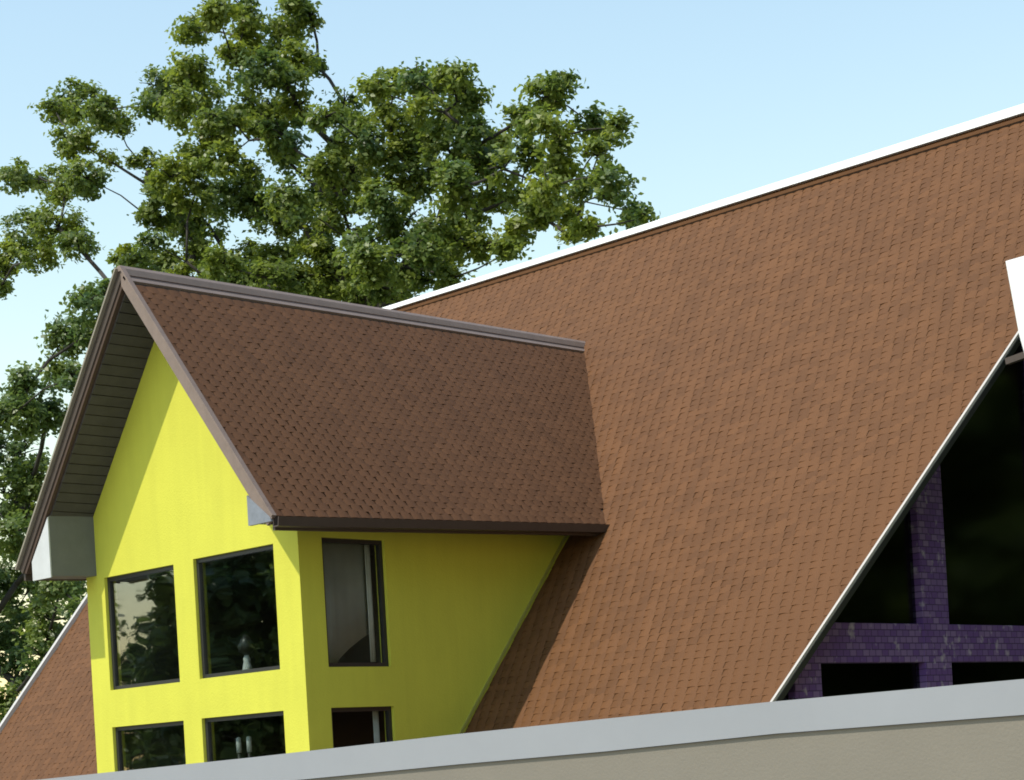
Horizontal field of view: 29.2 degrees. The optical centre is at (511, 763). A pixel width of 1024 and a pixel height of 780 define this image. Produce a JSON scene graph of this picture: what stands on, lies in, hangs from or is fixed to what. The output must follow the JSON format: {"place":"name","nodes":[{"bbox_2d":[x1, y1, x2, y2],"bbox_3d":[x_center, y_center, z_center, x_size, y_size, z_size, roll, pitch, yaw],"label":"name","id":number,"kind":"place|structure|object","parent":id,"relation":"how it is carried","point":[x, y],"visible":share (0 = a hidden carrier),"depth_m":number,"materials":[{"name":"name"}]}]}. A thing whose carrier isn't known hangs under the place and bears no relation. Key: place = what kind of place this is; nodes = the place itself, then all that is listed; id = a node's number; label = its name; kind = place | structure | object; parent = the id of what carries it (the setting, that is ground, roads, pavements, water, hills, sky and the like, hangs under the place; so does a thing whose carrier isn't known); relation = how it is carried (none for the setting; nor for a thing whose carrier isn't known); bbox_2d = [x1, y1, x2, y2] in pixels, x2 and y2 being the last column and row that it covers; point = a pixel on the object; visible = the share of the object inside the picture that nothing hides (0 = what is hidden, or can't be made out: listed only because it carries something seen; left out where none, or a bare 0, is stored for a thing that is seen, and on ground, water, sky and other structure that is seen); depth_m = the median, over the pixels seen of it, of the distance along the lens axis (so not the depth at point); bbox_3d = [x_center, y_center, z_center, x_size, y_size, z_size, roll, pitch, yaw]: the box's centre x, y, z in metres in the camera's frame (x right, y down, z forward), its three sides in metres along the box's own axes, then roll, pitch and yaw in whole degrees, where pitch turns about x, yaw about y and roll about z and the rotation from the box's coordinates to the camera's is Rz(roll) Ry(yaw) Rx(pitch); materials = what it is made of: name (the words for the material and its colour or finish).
{"place":"outdoors","nodes":[
{"label":"outdoors","id":0,"kind":"place"},
{"bbox_2d":[0,104,1023,779],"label":"steep roofed house","id":1,"kind":"structure","parent":0,"point":[760,444],"depth_m":27.29,"materials":[{"name":"brown tile"}]},
{"bbox_2d":[107,565,179,689],"bbox_3d":[-5.136,-1.893,27.608,0.070,1.611,1.706,-3,0,-45],"label":"window","id":2,"kind":"structure","parent":1,"relation":"in","point":[112,616],"depth_m":28.16,"materials":[{"name":"black metal"}]},
{"bbox_2d":[115,721,183,770],"bbox_3d":[-5.005,0.288,27.601,0.070,1.691,1.746,-3,0,-45],"label":"window","id":3,"kind":"structure","parent":1,"relation":"in","point":[119,746],"depth_m":28.14,"materials":[{"name":"grey metal"}]},
{"bbox_2d":[196,545,279,678],"bbox_3d":[-3.596,-1.996,26.048,0.070,1.621,1.756,-3,0,-45],"label":"window","id":4,"kind":"structure","parent":1,"relation":"in","point":[199,562],"depth_m":26.61,"materials":[{"name":"black metal"}]},
{"bbox_2d":[236,737,241,758],"bbox_3d":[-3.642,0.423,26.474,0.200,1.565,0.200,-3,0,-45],"label":"candle","id":5,"kind":"object","parent":1,"relation":"on","point":[238,747],"visible":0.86,"depth_m":26.45,"materials":[{"name":"wax"}]},
{"bbox_2d":[205,711,283,761],"bbox_3d":[-3.467,0.198,26.044,0.070,1.696,1.786,-3,0,-45],"label":"window","id":6,"kind":"structure","parent":1,"relation":"in","point":[208,725],"depth_m":26.51,"materials":[{"name":"grey metal"}]},
{"bbox_2d":[237,635,254,669],"bbox_3d":[-3.549,-1.362,26.320,0.240,0.720,0.560,-3,0,-45],"label":"ornament","id":7,"kind":"object","parent":1,"relation":"on","point":[246,646],"visible":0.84,"depth_m":26.26,"materials":[{"name":"ceramic"}]},
{"bbox_2d":[246,736,251,757],"bbox_3d":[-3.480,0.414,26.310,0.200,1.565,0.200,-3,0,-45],"label":"candle","id":8,"kind":"object","parent":1,"relation":"on","point":[249,745],"visible":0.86,"depth_m":26.28,"materials":[{"name":"wax"}]},
{"bbox_2d":[322,543,368,662],"bbox_3d":[-2.221,-2.102,25.756,0.850,1.650,0.013,-3,0,-45],"label":"curtain","id":9,"kind":"object","parent":1,"relation":"hanging from","point":[346,597],"visible":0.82,"depth_m":25.78,"materials":[{"name":"grey fabric"}]},
{"bbox_2d":[321,538,388,666],"bbox_3d":[-2.085,-2.097,25.710,1.066,1.671,0.070,-3,0,-45],"label":"window","id":10,"kind":"structure","parent":1,"relation":"in","point":[378,544],"depth_m":26.03,"materials":[{"name":"black metal"}]},
{"bbox_2d":[331,706,392,747],"bbox_3d":[-1.959,0.112,25.710,1.066,1.696,0.070,-3,0,-45],"label":"window","id":11,"kind":"structure","parent":1,"relation":"in","point":[388,717],"depth_m":25.94,"materials":[{"name":"black metal"}]},
{"bbox_2d":[364,545,375,661],"bbox_3d":[-1.884,-2.171,26.037,0.091,1.650,0.013,-3,0,-45],"label":"curtain","id":12,"kind":"object","parent":1,"relation":"hanging from","point":[370,603],"visible":1,"depth_m":26.03,"materials":[{"name":"grey fabric"}]},
{"bbox_2d":[372,711,379,742],"bbox_3d":[-1.766,0.081,26.027,0.101,1.640,0.013,-3,0,-45],"label":"curtain","id":13,"kind":"object","parent":1,"relation":"hanging from","point":[376,727],"visible":0.59,"depth_m":26.02,"materials":[{"name":"white fabric"}]},
{"bbox_2d":[1005,256,1023,364],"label":"white board","id":14,"kind":"object","parent":1,"relation":"attached to","point":[1015,268],"visible":1,"depth_m":24.46,"materials":[{"name":"paint"}]},
{"bbox_2d":[0,0,1023,713],"label":"sky","id":15,"kind":"structure","parent":0,"point":[727,98],"materials":[{"name":"blue"}]},
{"label":"ground","id":16,"kind":"structure","parent":0,"visible":0},
{"bbox_2d":[0,277,110,722],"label":"broadleaf tree","id":17,"kind":"object","parent":16,"relation":"on","point":[18,645],"visible":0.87,"depth_m":60.52,"materials":[{"name":"green plant"}]},
{"bbox_2d":[0,0,660,307],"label":"oak tree","id":18,"kind":"object","parent":16,"relation":"on","point":[428,250],"visible":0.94,"depth_m":62.31,"materials":[{"name":"green plant"}]},
{"bbox_2d":[40,679,1023,779],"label":"flat roofed annex","id":19,"kind":"object","parent":16,"relation":"on","point":[761,741],"visible":1,"depth_m":12.80,"materials":[{"name":"grey paint"}]}
]}

